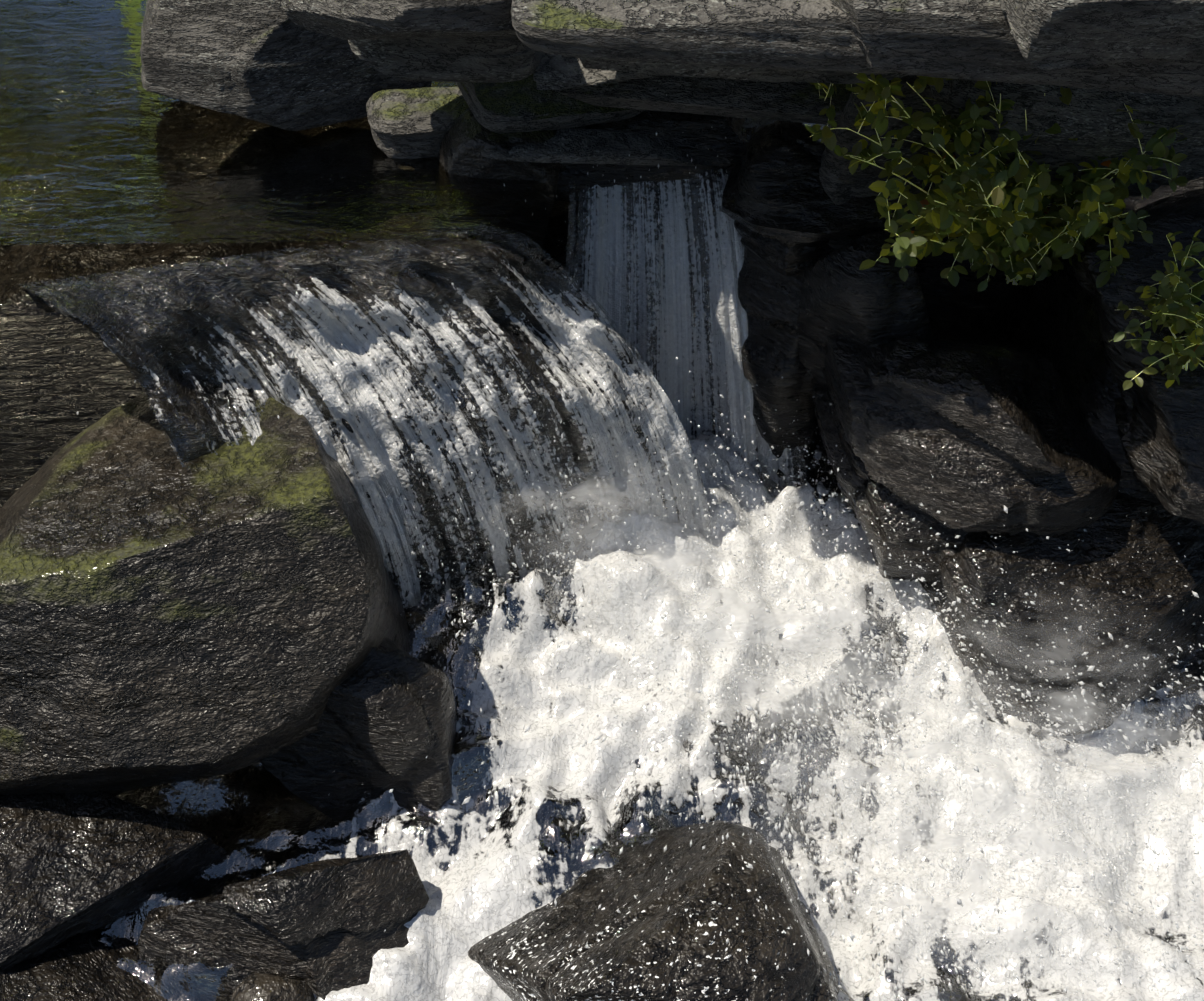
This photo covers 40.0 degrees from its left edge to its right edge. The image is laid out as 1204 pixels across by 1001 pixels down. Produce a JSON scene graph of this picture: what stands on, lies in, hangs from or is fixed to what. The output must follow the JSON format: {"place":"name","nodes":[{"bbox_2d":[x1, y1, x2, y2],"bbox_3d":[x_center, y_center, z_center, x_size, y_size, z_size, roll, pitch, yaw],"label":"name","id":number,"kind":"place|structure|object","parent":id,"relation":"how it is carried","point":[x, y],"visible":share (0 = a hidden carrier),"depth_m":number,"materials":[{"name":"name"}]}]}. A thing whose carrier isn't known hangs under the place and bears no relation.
{"place":"outdoors","nodes":[
{"label":"outdoors","id":0,"kind":"place"},
{"bbox_2d":[0,0,829,244],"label":"pool water","id":1,"kind":"structure","parent":0,"point":[99,144],"depth_m":4.72,"materials":[{"name":"green liquid"}]},
{"bbox_2d":[140,0,430,130],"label":"stone","id":2,"kind":"object","parent":1,"relation":"on","point":[269,62],"visible":0.73,"depth_m":4.74,"materials":[{"name":"grey stone"}]},
{"bbox_2d":[366,86,468,158],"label":"rock","id":3,"kind":"object","parent":1,"relation":"on","point":[414,123],"visible":0.42,"depth_m":4.75,"materials":[{"name":"stone"}]},
{"bbox_2d":[554,110,773,200],"bbox_3d":[0.115,-1.036,4.797,1.014,0.282,0.287,-1,40,-1],"label":"rock","id":4,"kind":"object","parent":1,"relation":"on","point":[698,135],"visible":0.19,"depth_m":4.72,"materials":[{"name":"grey stone"}]},
{"bbox_2d":[481,127,712,165],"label":"stone","id":5,"kind":"object","parent":4,"relation":"on","point":[573,145],"visible":0.19,"depth_m":4.65,"materials":[{"name":"grey stone"}]},
{"bbox_2d":[456,74,644,133],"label":"stone","id":6,"kind":"object","parent":5,"relation":"on","point":[524,105],"visible":0.29,"depth_m":4.65,"materials":[{"name":"grey stone"}]},
{"bbox_2d":[555,75,856,124],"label":"stone","id":7,"kind":"object","parent":6,"relation":"on","point":[800,102],"visible":0.21,"depth_m":4.48,"materials":[{"name":"grey stone"}]},
{"bbox_2d":[348,34,542,82],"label":"stone","id":8,"kind":"object","parent":7,"relation":"on","point":[508,58],"visible":0.38,"depth_m":4.35,"materials":[{"name":"grey stone"}]},
{"bbox_2d":[281,0,515,39],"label":"stone","id":9,"kind":"object","parent":8,"relation":"on","point":[365,19],"visible":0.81,"depth_m":4.00,"materials":[{"name":"grey stone"}]},
{"bbox_2d":[533,53,664,89],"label":"stone","id":10,"kind":"object","parent":7,"relation":"on","point":[554,72],"visible":0.1,"depth_m":4.38,"materials":[{"name":"grey stone"}]},
{"bbox_2d":[0,176,1203,1000],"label":"rock bed","id":11,"kind":"object","parent":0,"point":[58,370],"visible":0.04,"depth_m":4.81,"materials":[{"name":"black stone"}]},
{"bbox_2d":[0,916,209,1000],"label":"rock","id":12,"kind":"object","parent":11,"relation":"on","point":[82,967],"visible":0.35,"depth_m":3.86,"materials":[{"name":"grey stone"}]},
{"bbox_2d":[0,791,235,969],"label":"ledge rock","id":13,"kind":"object","parent":11,"relation":"on","point":[71,864],"visible":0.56,"depth_m":3.99,"materials":[{"name":"grey stone"}]},
{"bbox_2d":[0,392,410,795],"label":"rock","id":14,"kind":"object","parent":11,"relation":"on","point":[166,617],"visible":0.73,"depth_m":3.98,"materials":[{"name":"grey stone"}]},
{"bbox_2d":[138,849,428,1000],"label":"rock","id":15,"kind":"object","parent":11,"relation":"on","point":[319,927],"visible":0.81,"depth_m":3.88,"materials":[{"name":"grey stone"}]},
{"bbox_2d":[230,972,315,1000],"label":"mossy rock","id":16,"kind":"object","parent":15,"relation":"on","point":[255,986],"visible":0.96,"depth_m":3.80,"materials":[{"name":"grey stone"}]},
{"bbox_2d":[23,225,678,613],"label":"waterfall","id":17,"kind":"structure","parent":11,"relation":"on","point":[181,409],"depth_m":4.34,"materials":[{"name":"liquid"}]},
{"bbox_2d":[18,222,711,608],"bbox_3d":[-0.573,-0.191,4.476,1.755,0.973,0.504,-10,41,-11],"label":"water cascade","id":18,"kind":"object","parent":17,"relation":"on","point":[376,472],"visible":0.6,"depth_m":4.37,"materials":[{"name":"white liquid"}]},
{"bbox_2d":[260,638,456,839],"bbox_3d":[-0.655,0.531,4.413,0.558,0.651,0.642,-1,40,-1],"label":"dark rock","id":19,"kind":"object","parent":11,"relation":"on","point":[387,720],"visible":0.69,"depth_m":4.15,"materials":[{"name":"black stone"}]},
{"bbox_2d":[438,108,560,259],"bbox_3d":[-0.297,-0.922,4.888,0.388,0.521,0.370,-1,40,-1],"label":"lip rock","id":20,"kind":"object","parent":11,"relation":"on","point":[467,138],"visible":0.31,"depth_m":4.68,"materials":[{"name":"grey stone"}]},
{"bbox_2d":[77,94,1203,1000],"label":"spray droplets","id":21,"kind":"object","parent":11,"relation":"on","point":[890,694],"visible":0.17,"depth_m":4.20,"materials":[{"name":"liquid"}]},
{"bbox_2d":[91,429,1203,1000],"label":"white water","id":22,"kind":"structure","parent":11,"relation":"on","point":[449,925],"depth_m":4.26,"materials":[{"name":"white liquid"}]},
{"bbox_2d":[468,820,841,1000],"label":"rock","id":23,"kind":"object","parent":11,"relation":"on","point":[645,945],"visible":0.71,"depth_m":3.81,"materials":[{"name":"grey stone"}]},
{"bbox_2d":[738,247,815,485],"bbox_3d":[0.524,-0.419,4.966,0.331,0.848,0.491,-1,40,-1],"label":"rock","id":24,"kind":"object","parent":11,"relation":"on","point":[769,297],"visible":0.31,"depth_m":4.73,"materials":[{"name":"grey stone"}]},
{"bbox_2d":[721,120,892,276],"bbox_3d":[0.578,-0.832,4.621,0.497,0.407,0.458,-1,40,-1],"label":"rock","id":25,"kind":"object","parent":24,"relation":"on","point":[784,212],"visible":0.65,"depth_m":4.46,"materials":[{"name":"grey stone"}]},
{"bbox_2d":[819,75,957,250],"bbox_3d":[0.806,-0.950,4.570,0.485,0.562,0.411,-1,40,-1],"label":"stone","id":26,"kind":"object","parent":25,"relation":"on","point":[840,183],"visible":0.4,"depth_m":4.41,"materials":[{"name":"grey stone"}]},
{"bbox_2d":[930,79,1203,195],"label":"stone","id":27,"kind":"object","parent":26,"relation":"on","point":[1094,122],"visible":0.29,"depth_m":4.12,"materials":[{"name":"grey stone"}]},
{"bbox_2d":[579,58,907,83],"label":"stone","id":28,"kind":"object","parent":27,"relation":"on","point":[740,73],"visible":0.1,"depth_m":4.13,"materials":[{"name":"grey stone"}]},
{"bbox_2d":[511,0,893,72],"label":"stone","id":29,"kind":"object","parent":28,"relation":"on","point":[807,35],"visible":0.71,"depth_m":3.73,"materials":[{"name":"grey stone"}]},
{"bbox_2d":[810,83,852,125],"bbox_3d":[0.582,-1.177,4.233,0.245,0.434,0.209,-29,48,-30],"label":"plant","id":30,"kind":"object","parent":28,"relation":"on","point":[830,112],"depth_m":4.28,"materials":[{"name":"green plant"}]},
{"bbox_2d":[831,0,1203,95],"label":"stone","id":31,"kind":"object","parent":27,"relation":"on","point":[964,39],"visible":0.65,"depth_m":3.62,"materials":[{"name":"grey stone"}]},
{"bbox_2d":[999,0,1203,71],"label":"stone","id":32,"kind":"object","parent":31,"relation":"on","point":[1051,35],"visible":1,"depth_m":3.40,"materials":[{"name":"grey stone"}]},
{"bbox_2d":[443,406,1203,1000],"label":"spray mist","id":33,"kind":"structure","parent":11,"relation":"on","point":[783,698],"depth_m":4.10,"materials":[{"name":"liquid"}]},
{"bbox_2d":[812,335,1120,581],"bbox_3d":[1.022,-0.136,4.594,0.864,0.745,0.777,-1,40,-1],"label":"rock","id":34,"kind":"object","parent":11,"relation":"on","point":[983,433],"visible":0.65,"depth_m":4.33,"materials":[{"name":"grey stone"}]},
{"bbox_2d":[797,230,933,392],"bbox_3d":[0.731,-0.523,4.616,0.382,0.561,0.419,-1,40,-1],"label":"rock","id":35,"kind":"object","parent":34,"relation":"on","point":[842,295],"visible":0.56,"depth_m":4.41,"materials":[{"name":"grey stone"}]},
{"bbox_2d":[805,73,1187,290],"bbox_3d":[1.083,-0.772,4.236,1.015,0.961,0.684,-27,47,-29],"label":"bush","id":36,"kind":"object","parent":11,"relation":"on","point":[986,205],"visible":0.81,"depth_m":4.09,"materials":[{"name":"green plant"}]},
{"bbox_2d":[918,492,1203,741],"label":"rock","id":37,"kind":"object","parent":11,"relation":"on","point":[1123,529],"visible":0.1,"depth_m":4.32,"materials":[{"name":"grey stone"}]},
{"bbox_2d":[1072,188,1203,522],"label":"rock","id":38,"kind":"object","parent":11,"relation":"on","point":[1160,426],"visible":0.71,"depth_m":4.17,"materials":[{"name":"grey stone"}]},
{"bbox_2d":[1109,230,1203,389],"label":"plant","id":39,"kind":"object","parent":38,"relation":"on","point":[1181,308],"visible":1,"depth_m":3.97,"materials":[{"name":"green plant"}]},
{"bbox_2d":[565,169,805,504],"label":"waterfall","id":40,"kind":"object","parent":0,"point":[674,322],"visible":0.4,"depth_m":4.76,"materials":[{"name":"white liquid"}]}
]}

